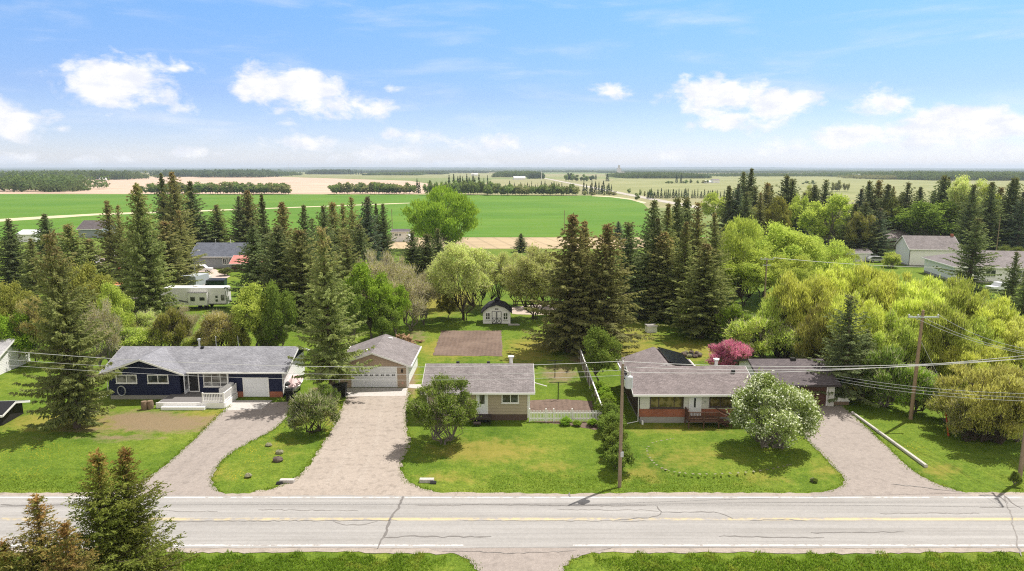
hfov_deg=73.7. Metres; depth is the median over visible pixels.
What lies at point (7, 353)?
white house
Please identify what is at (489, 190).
broadleaf tree
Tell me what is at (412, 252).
spruce
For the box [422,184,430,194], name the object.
broadleaf tree
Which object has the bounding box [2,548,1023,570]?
roadside grass
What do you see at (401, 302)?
broadleaf tree
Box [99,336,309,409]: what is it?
navy house
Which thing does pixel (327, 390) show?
shrub
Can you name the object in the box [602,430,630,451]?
hedge shrub
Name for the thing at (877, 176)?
woodland
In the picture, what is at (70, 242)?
spruce
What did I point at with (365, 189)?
broadleaf tree
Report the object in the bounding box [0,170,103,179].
woodland
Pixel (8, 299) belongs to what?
broadleaf tree
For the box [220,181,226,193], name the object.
broadleaf tree
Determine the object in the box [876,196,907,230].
broadleaf tree
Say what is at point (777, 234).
willow tree
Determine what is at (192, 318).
bare tree
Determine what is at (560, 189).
broadleaf tree
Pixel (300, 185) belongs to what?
bare field
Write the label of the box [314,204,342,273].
spruce
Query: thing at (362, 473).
wheel track
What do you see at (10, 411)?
dark shed
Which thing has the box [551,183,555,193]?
broadleaf tree
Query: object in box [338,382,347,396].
wheeled bin
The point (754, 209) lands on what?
broadleaf tree
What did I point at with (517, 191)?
broadleaf tree
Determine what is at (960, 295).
willow tree
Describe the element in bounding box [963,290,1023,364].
willow tree
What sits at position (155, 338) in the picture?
shrub
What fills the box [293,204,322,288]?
spruce
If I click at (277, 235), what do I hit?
spruce
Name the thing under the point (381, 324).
broadleaf tree
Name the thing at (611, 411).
hedge shrub
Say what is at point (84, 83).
sky
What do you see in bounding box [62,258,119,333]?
broadleaf tree
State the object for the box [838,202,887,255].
spruce
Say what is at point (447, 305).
broadleaf tree
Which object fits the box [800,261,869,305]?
willow tree
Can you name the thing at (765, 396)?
blossom tree
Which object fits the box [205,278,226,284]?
dumpster
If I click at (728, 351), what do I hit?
shrub
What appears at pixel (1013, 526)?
road crack
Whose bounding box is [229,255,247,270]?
red roofed shed
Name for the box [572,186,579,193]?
broadleaf tree
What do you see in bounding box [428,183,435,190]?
broadleaf tree
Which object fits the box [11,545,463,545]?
edge line
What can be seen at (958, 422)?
shrub
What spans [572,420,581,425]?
garden shrub
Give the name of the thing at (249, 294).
broadleaf tree
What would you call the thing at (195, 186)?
broadleaf tree
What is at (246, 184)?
broadleaf tree
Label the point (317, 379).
power line
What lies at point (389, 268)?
bare tree
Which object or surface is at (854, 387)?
shrub
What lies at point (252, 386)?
garage door
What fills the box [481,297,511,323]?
garden shed
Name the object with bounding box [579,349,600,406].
board fence
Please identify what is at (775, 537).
road crack
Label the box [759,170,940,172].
woodland
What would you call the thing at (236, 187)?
broadleaf tree
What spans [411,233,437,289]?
spruce
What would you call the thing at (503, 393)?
beige house
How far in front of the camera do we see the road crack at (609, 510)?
48.71 m
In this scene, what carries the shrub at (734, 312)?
on the ground at (518, 452)
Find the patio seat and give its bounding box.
[219,382,233,394]
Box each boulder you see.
[273,456,282,462]
[275,449,282,454]
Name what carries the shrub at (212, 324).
on the ground at (518, 452)
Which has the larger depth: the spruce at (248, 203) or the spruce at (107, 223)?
the spruce at (248, 203)
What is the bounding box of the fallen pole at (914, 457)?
[851,411,927,467]
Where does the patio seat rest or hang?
on the navy house at (176, 390)
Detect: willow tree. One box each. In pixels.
[399,184,481,249]
[717,214,775,302]
[718,246,780,305]
[734,219,804,296]
[756,294,805,358]
[757,253,818,288]
[763,268,841,352]
[766,227,828,282]
[792,298,839,370]
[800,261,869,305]
[804,233,856,277]
[814,290,887,376]
[824,245,860,270]
[836,256,900,310]
[856,269,928,317]
[858,308,931,368]
[888,281,948,363]
[896,271,967,317]
[896,297,984,376]
[933,274,995,328]
[936,313,1004,386]
[936,343,1018,388]
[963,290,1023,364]
[986,314,1023,371]
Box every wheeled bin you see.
[285,387,293,400]
[332,383,340,394]
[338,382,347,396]
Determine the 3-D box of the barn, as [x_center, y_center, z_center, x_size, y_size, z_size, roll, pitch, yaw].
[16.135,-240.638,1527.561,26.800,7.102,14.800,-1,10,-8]
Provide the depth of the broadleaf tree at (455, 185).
623.30 m
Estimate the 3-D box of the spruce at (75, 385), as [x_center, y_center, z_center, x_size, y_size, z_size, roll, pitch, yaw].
[-40.919,4.237,63.096,9.463,18.996,8.337,-3,10,-14]
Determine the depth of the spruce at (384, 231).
159.99 m
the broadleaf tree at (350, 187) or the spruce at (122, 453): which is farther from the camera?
the broadleaf tree at (350, 187)
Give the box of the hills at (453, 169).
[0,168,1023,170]
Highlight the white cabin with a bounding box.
[390,229,410,241]
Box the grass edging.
[133,390,962,570]
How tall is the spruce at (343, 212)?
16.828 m
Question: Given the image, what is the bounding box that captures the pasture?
[598,176,1023,200]
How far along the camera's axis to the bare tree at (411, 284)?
101.17 m
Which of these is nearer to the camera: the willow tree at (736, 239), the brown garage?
the brown garage
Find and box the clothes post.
[549,382,566,399]
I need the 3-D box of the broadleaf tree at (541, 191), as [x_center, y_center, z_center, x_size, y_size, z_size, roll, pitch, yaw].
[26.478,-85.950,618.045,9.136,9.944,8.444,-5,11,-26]
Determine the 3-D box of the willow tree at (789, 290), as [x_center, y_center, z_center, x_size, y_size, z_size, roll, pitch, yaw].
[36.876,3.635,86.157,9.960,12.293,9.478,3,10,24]
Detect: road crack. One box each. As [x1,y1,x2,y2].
[1,504,66,505]
[156,510,215,511]
[163,519,391,521]
[261,509,357,510]
[334,521,375,524]
[377,496,403,547]
[385,535,489,537]
[420,504,645,505]
[465,520,643,521]
[561,509,652,510]
[657,506,731,517]
[724,535,823,537]
[811,531,900,533]
[882,512,972,513]
[1004,496,1021,555]
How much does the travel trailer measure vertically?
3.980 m
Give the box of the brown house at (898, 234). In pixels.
[874,230,907,248]
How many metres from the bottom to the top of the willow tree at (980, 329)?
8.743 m
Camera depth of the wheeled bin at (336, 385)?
72.13 m
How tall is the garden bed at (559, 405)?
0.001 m
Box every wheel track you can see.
[162,410,247,482]
[182,405,268,483]
[322,396,369,483]
[357,396,386,482]
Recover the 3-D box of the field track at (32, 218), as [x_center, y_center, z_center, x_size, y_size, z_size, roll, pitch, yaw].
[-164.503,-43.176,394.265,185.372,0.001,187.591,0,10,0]
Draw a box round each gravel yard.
[190,267,229,277]
[512,305,641,314]
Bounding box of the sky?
[0,0,1023,167]
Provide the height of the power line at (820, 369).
0.893 m
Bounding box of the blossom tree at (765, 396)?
[723,367,825,449]
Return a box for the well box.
[644,323,656,332]
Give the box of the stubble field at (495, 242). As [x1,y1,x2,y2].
[373,237,708,248]
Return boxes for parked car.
[196,264,212,271]
[866,256,883,262]
[985,281,1009,290]
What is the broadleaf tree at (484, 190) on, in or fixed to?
on the ground at (518, 452)
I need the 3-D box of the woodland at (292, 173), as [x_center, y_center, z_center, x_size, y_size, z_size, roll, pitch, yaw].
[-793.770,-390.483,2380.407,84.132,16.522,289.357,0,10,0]
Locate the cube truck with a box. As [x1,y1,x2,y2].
[182,273,211,285]
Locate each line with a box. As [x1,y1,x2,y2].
[0,350,620,366]
[0,364,622,379]
[0,497,1023,497]
[0,518,1023,518]
[0,519,1023,519]
[6,359,619,374]
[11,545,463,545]
[573,545,1023,545]
[624,358,1023,366]
[627,355,1023,372]
[634,359,1016,369]
[780,258,940,267]
[837,378,1023,397]
[838,381,1015,400]
[841,376,1023,393]
[923,317,1022,351]
[925,322,1023,353]
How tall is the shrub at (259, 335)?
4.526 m
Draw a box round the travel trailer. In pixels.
[161,285,230,308]
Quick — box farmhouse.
[710,179,719,182]
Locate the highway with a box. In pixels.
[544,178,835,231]
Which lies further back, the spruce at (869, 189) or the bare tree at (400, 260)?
the spruce at (869, 189)
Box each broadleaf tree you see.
[0,279,35,317]
[0,309,35,358]
[9,295,42,361]
[35,308,77,349]
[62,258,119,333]
[96,280,138,352]
[145,183,156,192]
[193,184,200,191]
[194,181,207,191]
[203,184,210,192]
[205,182,212,193]
[212,183,218,193]
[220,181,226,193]
[220,184,229,192]
[227,182,234,192]
[228,281,282,345]
[233,183,243,193]
[239,185,252,192]
[243,181,252,191]
[254,184,266,192]
[258,279,299,345]
[267,182,275,192]
[279,185,291,192]
[327,184,339,192]
[337,278,368,344]
[339,184,345,192]
[340,258,397,338]
[344,184,351,193]
[345,182,352,192]
[354,182,363,191]
[361,186,372,192]
[368,298,401,335]
[373,182,378,192]
[378,281,412,335]
[383,183,393,192]
[389,185,397,192]
[390,184,402,193]
[399,184,407,192]
[402,372,481,444]
[409,185,416,192]
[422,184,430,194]
[424,253,458,302]
[426,240,499,320]
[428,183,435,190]
[435,294,457,318]
[450,180,460,192]
[458,182,464,192]
[458,258,486,305]
[463,182,472,192]
[467,180,473,194]
[475,183,479,194]
[479,181,483,194]
[480,251,512,299]
[483,185,489,194]
[486,186,492,193]
[494,183,500,192]
[498,186,503,194]
[499,251,521,305]
[500,242,561,319]
[504,186,512,195]
[513,184,522,194]
[522,187,529,193]
[529,185,534,193]
[536,185,544,193]
[537,250,556,306]
[539,184,547,194]
[544,258,564,309]
[545,187,555,193]
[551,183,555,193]
[558,187,569,194]
[569,184,574,193]
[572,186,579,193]
[582,324,624,381]
[699,191,726,217]
[748,205,757,219]
[764,195,793,231]
[787,192,809,230]
[796,192,853,246]
[801,182,817,202]
[837,180,841,190]
[844,210,878,248]
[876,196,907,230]
[887,199,964,235]
[929,359,1023,444]
[944,174,988,221]
[963,182,1001,226]
[996,245,1022,250]
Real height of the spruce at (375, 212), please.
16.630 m
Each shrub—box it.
[115,325,150,349]
[126,319,138,327]
[135,310,156,327]
[138,326,181,345]
[152,306,192,345]
[180,335,209,345]
[189,328,220,345]
[198,309,240,345]
[217,267,233,275]
[220,311,252,345]
[251,325,288,345]
[283,387,340,433]
[317,383,340,399]
[560,416,571,424]
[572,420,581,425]
[586,418,598,425]
[589,380,610,395]
[592,385,617,401]
[594,392,619,408]
[596,398,619,416]
[596,413,626,431]
[597,401,625,419]
[599,420,628,443]
[600,410,624,421]
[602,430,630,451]
[603,442,637,469]
[704,338,753,365]
[715,301,750,338]
[722,313,792,358]
[757,323,802,358]
[789,349,821,358]
[848,364,876,399]
[859,342,909,406]
[880,251,902,266]
[892,363,938,412]
[923,380,965,422]
[943,393,998,441]
[997,404,1023,441]
[1007,471,1023,484]
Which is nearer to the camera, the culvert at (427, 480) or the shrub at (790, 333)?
the culvert at (427, 480)
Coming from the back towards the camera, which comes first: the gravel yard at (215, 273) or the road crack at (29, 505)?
the gravel yard at (215, 273)
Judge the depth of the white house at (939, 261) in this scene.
147.88 m
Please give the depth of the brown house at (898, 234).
208.02 m
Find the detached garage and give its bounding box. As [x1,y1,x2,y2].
[339,334,421,386]
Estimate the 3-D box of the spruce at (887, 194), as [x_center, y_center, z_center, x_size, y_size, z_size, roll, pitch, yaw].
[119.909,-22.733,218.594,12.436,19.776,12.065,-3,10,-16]
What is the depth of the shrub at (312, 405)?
61.74 m
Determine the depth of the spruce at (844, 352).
70.16 m
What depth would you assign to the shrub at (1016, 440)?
60.30 m
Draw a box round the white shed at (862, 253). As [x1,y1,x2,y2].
[847,249,872,261]
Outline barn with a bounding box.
[513,176,525,179]
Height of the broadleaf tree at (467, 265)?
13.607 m
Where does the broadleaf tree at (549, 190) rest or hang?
on the crop field at (518, 215)
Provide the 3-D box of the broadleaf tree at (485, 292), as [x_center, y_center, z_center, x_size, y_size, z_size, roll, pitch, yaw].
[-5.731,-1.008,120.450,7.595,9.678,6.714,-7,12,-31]
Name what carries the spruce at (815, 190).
on the ground at (518, 452)
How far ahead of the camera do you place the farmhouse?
1150.82 m
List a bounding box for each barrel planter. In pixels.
[141,400,147,409]
[147,400,153,409]
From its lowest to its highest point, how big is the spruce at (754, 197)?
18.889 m
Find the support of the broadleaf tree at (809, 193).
on the ground at (518, 452)
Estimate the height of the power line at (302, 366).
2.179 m
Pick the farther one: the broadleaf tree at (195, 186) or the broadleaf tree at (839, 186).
the broadleaf tree at (839, 186)
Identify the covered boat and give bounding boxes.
[286,374,302,390]
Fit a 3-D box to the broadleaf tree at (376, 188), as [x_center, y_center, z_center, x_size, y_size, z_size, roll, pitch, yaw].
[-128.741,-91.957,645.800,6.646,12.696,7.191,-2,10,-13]
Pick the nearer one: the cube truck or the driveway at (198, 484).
the driveway at (198, 484)
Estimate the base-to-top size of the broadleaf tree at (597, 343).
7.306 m
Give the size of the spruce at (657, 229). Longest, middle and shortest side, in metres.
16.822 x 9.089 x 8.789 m
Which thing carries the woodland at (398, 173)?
on the ground at (518, 452)
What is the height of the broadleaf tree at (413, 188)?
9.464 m
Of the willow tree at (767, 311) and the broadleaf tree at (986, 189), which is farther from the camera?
the broadleaf tree at (986, 189)
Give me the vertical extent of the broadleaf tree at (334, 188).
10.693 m
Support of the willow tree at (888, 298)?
on the ground at (518, 452)
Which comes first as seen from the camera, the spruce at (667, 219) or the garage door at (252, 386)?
the garage door at (252, 386)
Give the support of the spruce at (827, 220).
on the ground at (518, 452)
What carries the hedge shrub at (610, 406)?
on the ground at (518, 452)
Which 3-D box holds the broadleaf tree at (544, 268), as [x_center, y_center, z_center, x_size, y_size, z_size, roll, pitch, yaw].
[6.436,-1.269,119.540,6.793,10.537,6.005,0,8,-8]
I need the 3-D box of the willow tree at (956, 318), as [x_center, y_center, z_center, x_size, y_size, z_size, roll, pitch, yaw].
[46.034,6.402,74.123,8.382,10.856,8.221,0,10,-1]
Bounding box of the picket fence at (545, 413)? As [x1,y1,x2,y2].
[529,408,601,421]
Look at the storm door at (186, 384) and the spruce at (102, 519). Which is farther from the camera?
the storm door at (186, 384)
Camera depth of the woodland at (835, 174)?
2115.68 m
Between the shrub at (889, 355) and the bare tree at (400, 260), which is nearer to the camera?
the shrub at (889, 355)
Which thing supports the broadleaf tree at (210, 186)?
on the ground at (518, 452)
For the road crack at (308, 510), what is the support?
on the road
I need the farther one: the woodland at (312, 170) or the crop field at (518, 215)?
the woodland at (312, 170)
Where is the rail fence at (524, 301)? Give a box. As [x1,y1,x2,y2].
[513,300,559,306]
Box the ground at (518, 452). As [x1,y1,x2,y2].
[0,172,1023,570]
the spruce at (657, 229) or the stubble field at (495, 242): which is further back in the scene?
the stubble field at (495, 242)
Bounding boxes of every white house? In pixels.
[0,339,29,374]
[17,230,40,241]
[893,234,960,265]
[921,250,1023,283]
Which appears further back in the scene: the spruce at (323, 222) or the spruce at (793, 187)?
the spruce at (793, 187)
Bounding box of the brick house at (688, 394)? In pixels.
[617,347,750,428]
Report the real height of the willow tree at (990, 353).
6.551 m
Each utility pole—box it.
[618,360,632,487]
[761,257,773,299]
[908,310,938,419]
[1018,430,1023,483]
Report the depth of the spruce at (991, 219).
196.62 m
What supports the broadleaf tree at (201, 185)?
on the ground at (518, 452)
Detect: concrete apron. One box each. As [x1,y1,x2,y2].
[226,400,271,409]
[346,388,406,395]
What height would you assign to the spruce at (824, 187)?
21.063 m
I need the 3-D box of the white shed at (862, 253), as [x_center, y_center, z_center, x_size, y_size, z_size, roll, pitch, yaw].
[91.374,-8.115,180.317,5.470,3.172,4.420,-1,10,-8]
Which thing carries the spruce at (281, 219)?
on the ground at (518, 452)
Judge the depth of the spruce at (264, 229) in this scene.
119.66 m
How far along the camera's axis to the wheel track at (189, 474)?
58.96 m
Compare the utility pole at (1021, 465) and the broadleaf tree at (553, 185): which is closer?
the utility pole at (1021, 465)
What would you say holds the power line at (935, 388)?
attached to the utility pole at (1021, 465)
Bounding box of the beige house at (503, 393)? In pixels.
[421,355,546,424]
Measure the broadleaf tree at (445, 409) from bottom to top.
6.711 m
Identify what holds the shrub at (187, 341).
on the ground at (518, 452)
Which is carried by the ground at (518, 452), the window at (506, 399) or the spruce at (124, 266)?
the spruce at (124, 266)
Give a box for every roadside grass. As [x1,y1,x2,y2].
[0,474,1023,493]
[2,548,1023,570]
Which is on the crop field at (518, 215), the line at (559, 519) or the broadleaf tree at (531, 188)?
the broadleaf tree at (531, 188)
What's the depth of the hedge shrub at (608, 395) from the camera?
67.18 m
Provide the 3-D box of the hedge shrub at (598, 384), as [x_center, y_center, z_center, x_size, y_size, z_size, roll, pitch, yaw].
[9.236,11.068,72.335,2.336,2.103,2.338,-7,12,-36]
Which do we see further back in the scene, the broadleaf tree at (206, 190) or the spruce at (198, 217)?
the broadleaf tree at (206, 190)
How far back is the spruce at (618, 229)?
235.02 m
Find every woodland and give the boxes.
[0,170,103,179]
[0,170,161,172]
[0,172,110,191]
[36,169,164,179]
[38,180,89,191]
[148,169,213,176]
[193,169,286,177]
[272,170,440,171]
[282,171,302,175]
[305,169,359,173]
[362,170,489,172]
[362,172,426,174]
[412,171,449,173]
[469,170,613,172]
[491,171,544,176]
[527,172,544,178]
[591,170,789,172]
[605,172,711,178]
[700,172,840,176]
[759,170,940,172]
[791,172,872,176]
[837,174,910,179]
[844,170,1023,180]
[852,170,1023,171]
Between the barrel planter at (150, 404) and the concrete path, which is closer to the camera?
the barrel planter at (150, 404)
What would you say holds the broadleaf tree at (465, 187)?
on the ground at (518, 452)
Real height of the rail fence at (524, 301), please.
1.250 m
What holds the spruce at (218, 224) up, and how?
on the ground at (518, 452)
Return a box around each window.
[115,375,137,383]
[147,375,168,383]
[203,374,228,386]
[485,313,489,319]
[501,395,518,403]
[503,313,507,319]
[649,397,683,408]
[709,397,731,407]
[986,270,995,276]
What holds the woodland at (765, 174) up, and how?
on the ground at (518, 452)
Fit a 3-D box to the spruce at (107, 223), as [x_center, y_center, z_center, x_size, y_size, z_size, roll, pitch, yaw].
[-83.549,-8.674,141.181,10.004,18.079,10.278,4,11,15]
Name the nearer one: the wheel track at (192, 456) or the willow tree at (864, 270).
the wheel track at (192, 456)
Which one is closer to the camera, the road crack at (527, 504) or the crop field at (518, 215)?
the road crack at (527, 504)
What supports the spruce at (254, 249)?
on the ground at (518, 452)
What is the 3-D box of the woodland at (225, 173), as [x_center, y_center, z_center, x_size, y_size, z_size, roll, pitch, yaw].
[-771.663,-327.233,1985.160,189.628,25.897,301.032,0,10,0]
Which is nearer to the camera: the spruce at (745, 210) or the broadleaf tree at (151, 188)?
the spruce at (745, 210)
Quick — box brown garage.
[733,357,841,405]
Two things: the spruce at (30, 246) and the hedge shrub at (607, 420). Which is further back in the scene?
the spruce at (30, 246)
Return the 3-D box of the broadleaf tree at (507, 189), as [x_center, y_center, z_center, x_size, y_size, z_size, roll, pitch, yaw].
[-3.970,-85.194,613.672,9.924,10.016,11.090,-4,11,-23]
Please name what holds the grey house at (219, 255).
on the ground at (518, 452)
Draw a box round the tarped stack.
[834,394,849,404]
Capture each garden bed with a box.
[433,330,502,355]
[530,399,592,411]
[534,421,599,429]
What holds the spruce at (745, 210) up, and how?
on the ground at (518, 452)
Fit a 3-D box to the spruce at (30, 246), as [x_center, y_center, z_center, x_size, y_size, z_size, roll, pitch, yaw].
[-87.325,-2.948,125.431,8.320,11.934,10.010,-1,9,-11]
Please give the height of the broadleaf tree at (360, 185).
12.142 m
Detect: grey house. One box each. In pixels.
[76,220,114,237]
[190,239,249,267]
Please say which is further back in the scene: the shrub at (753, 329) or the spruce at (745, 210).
the spruce at (745, 210)
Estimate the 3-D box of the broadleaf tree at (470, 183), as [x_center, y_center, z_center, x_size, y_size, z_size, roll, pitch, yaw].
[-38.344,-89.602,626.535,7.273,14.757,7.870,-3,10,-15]
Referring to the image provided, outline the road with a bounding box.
[0,495,1023,547]
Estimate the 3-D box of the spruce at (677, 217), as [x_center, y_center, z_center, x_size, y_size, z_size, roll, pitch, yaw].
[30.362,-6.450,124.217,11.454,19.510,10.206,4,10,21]
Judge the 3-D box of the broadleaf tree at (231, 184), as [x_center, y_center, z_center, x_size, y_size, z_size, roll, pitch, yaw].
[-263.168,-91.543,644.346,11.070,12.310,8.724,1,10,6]
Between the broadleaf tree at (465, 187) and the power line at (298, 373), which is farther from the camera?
the broadleaf tree at (465, 187)
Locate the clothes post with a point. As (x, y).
(558, 386)
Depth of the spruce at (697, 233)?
121.25 m
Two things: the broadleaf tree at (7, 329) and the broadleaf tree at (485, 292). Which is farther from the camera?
the broadleaf tree at (485, 292)
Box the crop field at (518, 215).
[0,194,705,239]
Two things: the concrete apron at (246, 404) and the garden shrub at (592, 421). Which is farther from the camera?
the concrete apron at (246, 404)
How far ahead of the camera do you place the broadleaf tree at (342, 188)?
650.24 m
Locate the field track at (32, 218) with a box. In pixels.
[0,203,403,220]
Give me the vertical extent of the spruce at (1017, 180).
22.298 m
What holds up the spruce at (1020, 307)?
on the ground at (518, 452)
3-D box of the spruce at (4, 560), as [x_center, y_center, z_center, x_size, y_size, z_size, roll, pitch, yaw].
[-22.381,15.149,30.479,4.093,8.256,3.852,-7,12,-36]
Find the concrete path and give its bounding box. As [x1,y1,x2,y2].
[408,384,420,387]
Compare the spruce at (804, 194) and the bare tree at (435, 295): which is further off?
the spruce at (804, 194)
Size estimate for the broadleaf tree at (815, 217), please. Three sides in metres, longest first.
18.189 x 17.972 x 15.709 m
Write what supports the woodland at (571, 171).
on the ground at (518, 452)
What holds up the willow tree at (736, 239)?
on the ground at (518, 452)
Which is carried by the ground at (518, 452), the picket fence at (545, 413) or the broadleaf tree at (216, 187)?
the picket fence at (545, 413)
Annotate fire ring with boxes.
[681,350,702,357]
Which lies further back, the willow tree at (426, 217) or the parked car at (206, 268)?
the willow tree at (426, 217)
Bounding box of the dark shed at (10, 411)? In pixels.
[0,400,29,425]
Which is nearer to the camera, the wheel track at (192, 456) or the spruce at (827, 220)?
the wheel track at (192, 456)
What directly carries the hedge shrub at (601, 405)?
on the ground at (518, 452)
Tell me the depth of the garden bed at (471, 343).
95.02 m
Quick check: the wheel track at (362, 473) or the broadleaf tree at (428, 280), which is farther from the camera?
the broadleaf tree at (428, 280)
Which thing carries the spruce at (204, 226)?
on the ground at (518, 452)
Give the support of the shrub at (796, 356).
on the ground at (518, 452)
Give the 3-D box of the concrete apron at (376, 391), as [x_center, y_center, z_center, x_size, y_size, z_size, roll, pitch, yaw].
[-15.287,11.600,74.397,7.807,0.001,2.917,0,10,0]
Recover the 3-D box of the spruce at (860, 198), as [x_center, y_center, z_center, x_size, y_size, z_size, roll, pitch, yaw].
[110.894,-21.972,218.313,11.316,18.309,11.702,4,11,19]
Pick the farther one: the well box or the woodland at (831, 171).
the woodland at (831, 171)
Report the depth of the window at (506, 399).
65.64 m
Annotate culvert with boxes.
[276,478,294,484]
[419,478,436,483]
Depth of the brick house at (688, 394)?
65.45 m
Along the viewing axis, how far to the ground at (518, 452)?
60.08 m
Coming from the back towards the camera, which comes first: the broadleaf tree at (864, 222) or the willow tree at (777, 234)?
the broadleaf tree at (864, 222)
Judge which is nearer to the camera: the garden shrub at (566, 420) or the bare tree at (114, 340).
the garden shrub at (566, 420)
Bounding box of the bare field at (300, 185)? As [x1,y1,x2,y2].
[0,177,427,193]
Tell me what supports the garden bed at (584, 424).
on the ground at (518, 452)
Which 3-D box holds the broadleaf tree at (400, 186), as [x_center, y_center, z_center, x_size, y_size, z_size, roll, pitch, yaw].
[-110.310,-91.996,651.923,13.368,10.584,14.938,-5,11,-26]
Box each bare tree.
[80,294,123,374]
[176,302,202,337]
[356,247,399,299]
[386,253,411,285]
[388,263,431,330]
[411,269,440,324]
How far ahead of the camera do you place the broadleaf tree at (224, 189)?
642.96 m
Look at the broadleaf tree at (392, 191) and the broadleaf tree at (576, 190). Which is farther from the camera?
the broadleaf tree at (392, 191)
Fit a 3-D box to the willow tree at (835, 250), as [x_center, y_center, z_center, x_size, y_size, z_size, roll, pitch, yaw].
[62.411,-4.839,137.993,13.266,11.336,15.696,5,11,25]
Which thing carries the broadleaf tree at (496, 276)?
on the ground at (518, 452)
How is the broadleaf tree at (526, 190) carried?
on the ground at (518, 452)
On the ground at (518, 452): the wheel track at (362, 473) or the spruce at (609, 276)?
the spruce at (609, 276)
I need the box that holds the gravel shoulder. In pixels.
[0,492,1023,553]
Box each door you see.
[183,374,188,393]
[188,374,199,391]
[242,377,269,396]
[351,367,397,386]
[476,395,487,413]
[492,311,495,322]
[497,311,500,322]
[688,397,701,415]
[787,387,826,405]
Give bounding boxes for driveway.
[114,402,289,495]
[245,390,439,495]
[430,548,609,570]
[805,405,971,495]
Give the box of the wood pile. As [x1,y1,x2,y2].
[395,333,424,343]
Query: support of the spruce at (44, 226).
on the ground at (518, 452)
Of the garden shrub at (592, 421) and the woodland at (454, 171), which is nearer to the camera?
the garden shrub at (592, 421)
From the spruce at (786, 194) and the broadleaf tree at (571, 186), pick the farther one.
the broadleaf tree at (571, 186)
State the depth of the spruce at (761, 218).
214.09 m
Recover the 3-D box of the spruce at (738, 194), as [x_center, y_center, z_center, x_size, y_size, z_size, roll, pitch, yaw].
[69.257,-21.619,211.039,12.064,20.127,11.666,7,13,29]
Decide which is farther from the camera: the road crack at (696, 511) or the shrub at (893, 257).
the shrub at (893, 257)
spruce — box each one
[0,218,43,289]
[0,492,98,570]
[0,540,38,570]
[8,230,126,430]
[13,237,50,294]
[21,213,64,273]
[32,222,110,311]
[33,519,102,570]
[61,447,171,570]
[73,237,128,294]
[85,445,200,570]
[92,200,126,277]
[104,204,127,277]
[110,227,158,298]
[112,183,184,315]
[149,220,201,285]
[151,173,175,246]
[154,171,202,249]
[170,209,211,277]
[181,180,222,250]
[197,221,220,242]
[203,204,233,242]
[221,196,252,242]
[224,220,269,307]
[227,190,261,244]
[232,223,308,318]
[253,193,273,268]
[256,201,313,286]
[263,228,318,323]
[284,226,380,387]
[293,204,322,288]
[307,218,340,289]
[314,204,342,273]
[314,235,369,298]
[326,202,348,273]
[333,195,376,278]
[336,203,350,241]
[342,223,378,276]
[351,195,385,272]
[373,202,391,261]
[376,204,399,266]
[397,230,422,279]
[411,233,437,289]
[430,228,446,291]
[510,233,528,251]
[522,212,620,355]
[555,220,619,319]
[555,222,654,356]
[607,222,657,318]
[612,221,625,238]
[619,199,676,286]
[631,231,680,322]
[635,218,674,317]
[653,222,698,322]
[653,243,748,341]
[661,203,679,282]
[662,196,694,262]
[673,195,694,263]
[680,201,723,287]
[696,212,740,307]
[708,185,742,243]
[720,184,744,231]
[732,191,758,236]
[733,170,752,206]
[742,167,763,209]
[748,186,766,234]
[754,192,767,236]
[758,182,778,227]
[769,185,773,203]
[770,174,804,233]
[781,179,807,232]
[791,192,811,234]
[803,184,826,236]
[807,294,879,406]
[812,194,839,241]
[818,179,832,205]
[827,203,873,253]
[833,211,846,239]
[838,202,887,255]
[851,189,868,212]
[852,328,878,397]
[854,180,879,215]
[859,207,896,256]
[869,180,885,210]
[870,184,896,230]
[888,182,922,234]
[908,187,930,235]
[918,175,953,235]
[932,216,1006,297]
[951,183,995,250]
[961,182,1013,250]
[989,176,1023,249]
[990,178,1023,247]
[990,252,1023,306]
[995,192,1023,250]
[996,186,1007,228]
[1007,276,1023,318]
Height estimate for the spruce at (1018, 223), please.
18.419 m
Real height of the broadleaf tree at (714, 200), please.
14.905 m
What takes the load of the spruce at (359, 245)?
on the ground at (518, 452)
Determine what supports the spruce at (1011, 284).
on the ground at (518, 452)
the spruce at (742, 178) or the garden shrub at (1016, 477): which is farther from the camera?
the spruce at (742, 178)
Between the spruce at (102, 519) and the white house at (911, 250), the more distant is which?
the white house at (911, 250)
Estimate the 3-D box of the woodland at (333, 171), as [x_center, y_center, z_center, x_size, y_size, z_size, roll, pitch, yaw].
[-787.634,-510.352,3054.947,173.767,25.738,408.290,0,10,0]
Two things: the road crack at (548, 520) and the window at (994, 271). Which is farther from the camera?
the window at (994, 271)
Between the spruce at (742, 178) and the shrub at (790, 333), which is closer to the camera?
the shrub at (790, 333)
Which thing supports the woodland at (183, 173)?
on the ground at (518, 452)
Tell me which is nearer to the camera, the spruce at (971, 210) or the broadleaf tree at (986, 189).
the spruce at (971, 210)
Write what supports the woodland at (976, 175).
on the ground at (518, 452)
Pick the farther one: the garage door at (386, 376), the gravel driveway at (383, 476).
the garage door at (386, 376)
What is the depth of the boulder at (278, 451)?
58.19 m

